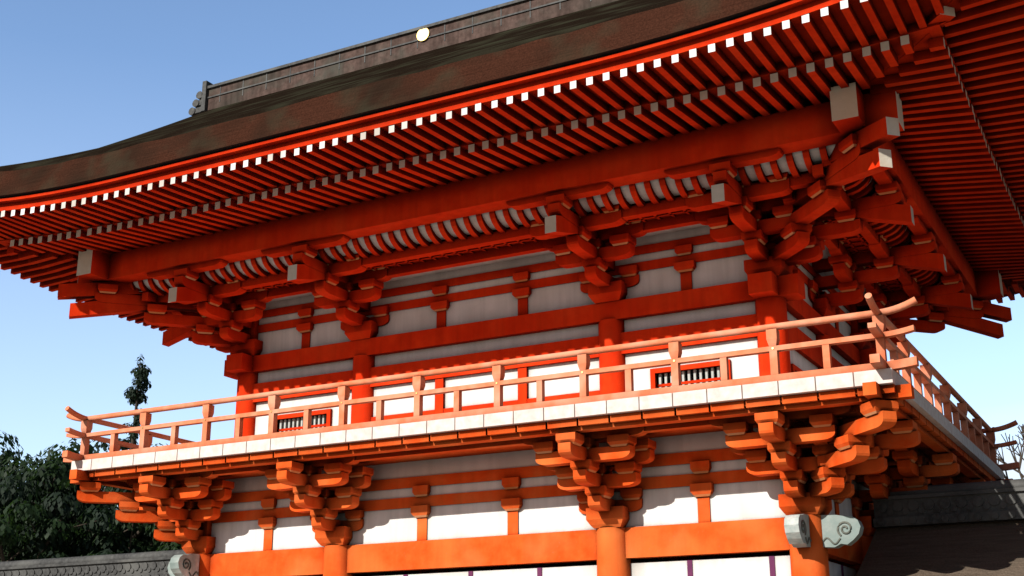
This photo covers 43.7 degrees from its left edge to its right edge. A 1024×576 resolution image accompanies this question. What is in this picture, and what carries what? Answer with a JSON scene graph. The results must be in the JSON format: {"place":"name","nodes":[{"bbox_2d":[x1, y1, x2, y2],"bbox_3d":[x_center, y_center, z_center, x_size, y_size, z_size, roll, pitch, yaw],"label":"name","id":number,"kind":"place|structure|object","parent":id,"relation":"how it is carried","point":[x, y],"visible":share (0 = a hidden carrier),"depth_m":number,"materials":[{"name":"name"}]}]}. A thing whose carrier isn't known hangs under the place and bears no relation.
{"place":"outdoors","nodes":[
{"label":"outdoors","id":0,"kind":"place"},
{"bbox_2d":[0,0,1023,575],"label":"temple gate","id":1,"kind":"structure","parent":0,"point":[582,288],"depth_m":18.21,"materials":[{"name":"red wood"}]},
{"bbox_2d":[0,0,1023,506],"label":"sky","id":2,"kind":"structure","parent":0,"point":[76,76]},
{"label":"ground","id":3,"kind":"structure","parent":0,"visible":0},
{"bbox_2d":[1,452,46,524],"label":"broadleaf tree","id":4,"kind":"object","parent":3,"relation":"on","point":[27,455],"visible":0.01,"depth_m":64.17,"materials":[{"name":"green plant"}]},
{"bbox_2d":[0,509,61,560],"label":"broadleaf tree","id":5,"kind":"object","parent":3,"relation":"on","point":[24,552],"visible":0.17,"depth_m":56.45,"materials":[{"name":"green plant"}]},
{"bbox_2d":[0,476,153,561],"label":"broadleaf tree","id":6,"kind":"object","parent":3,"relation":"on","point":[15,527],"visible":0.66,"depth_m":55.97,"materials":[{"name":"green plant"}]},
{"bbox_2d":[0,456,153,560],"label":"broadleaf tree","id":7,"kind":"object","parent":3,"relation":"on","point":[66,506],"visible":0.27,"depth_m":57.82,"materials":[{"name":"green plant"}]},
{"bbox_2d":[0,431,157,550],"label":"broadleaf tree","id":8,"kind":"object","parent":3,"relation":"on","point":[7,456],"visible":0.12,"depth_m":60.59,"materials":[{"name":"green plant"}]},
{"bbox_2d":[43,440,124,509],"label":"broadleaf tree","id":9,"kind":"object","parent":3,"relation":"on","point":[103,445],"visible":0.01,"depth_m":71.11,"materials":[{"name":"green plant"}]},
{"bbox_2d":[0,550,185,575],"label":"roof","id":10,"kind":"structure","parent":3,"relation":"on","point":[155,563],"depth_m":25.32,"materials":[{"name":"grey tile"}]},
{"bbox_2d":[13,503,182,560],"bbox_3d":[-17.646,14.892,58.577,10.584,10.364,11.708,-9,-20,27],"label":"broadleaf tree","id":11,"kind":"object","parent":3,"relation":"on","point":[105,548],"visible":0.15,"depth_m":57.02,"materials":[{"name":"green plant"}]},
{"bbox_2d":[49,443,167,539],"bbox_3d":[-17.669,14.481,62.674,12.776,13.558,12.037,2,-17,-6],"label":"broadleaf tree","id":12,"kind":"object","parent":3,"relation":"on","point":[64,463],"depth_m":61.18,"materials":[{"name":"green plant"}]},
{"bbox_2d":[114,355,151,491],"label":"cedar tree","id":13,"kind":"object","parent":3,"relation":"on","point":[136,395],"visible":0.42,"depth_m":89.86,"materials":[{"name":"green plant"}]},
{"bbox_2d":[101,485,177,549],"bbox_3d":[-15.014,14.522,60.804,9.698,12.430,11.027,1,-17,-3],"label":"broadleaf tree","id":14,"kind":"object","parent":3,"relation":"on","point":[107,489],"visible":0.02,"depth_m":57.65,"materials":[{"name":"green plant"}]},
{"bbox_2d":[157,542,181,550],"bbox_3d":[-12.678,14.957,58.349,9.367,10.111,9.609,-9,-20,27],"label":"broadleaf tree","id":15,"kind":"object","parent":3,"relation":"on","point":[176,546],"visible":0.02,"depth_m":56.22,"materials":[{"name":"green plant"}]},
{"bbox_2d":[856,479,1023,575],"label":"roof","id":16,"kind":"structure","parent":3,"relation":"on","point":[968,529],"depth_m":17.55,"materials":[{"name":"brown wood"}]},
{"bbox_2d":[996,424,1023,478],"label":"bare tree","id":17,"kind":"object","parent":3,"relation":"on","point":[1001,459],"visible":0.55,"depth_m":39.55,"materials":[{"name":"brown plant"}]}
]}

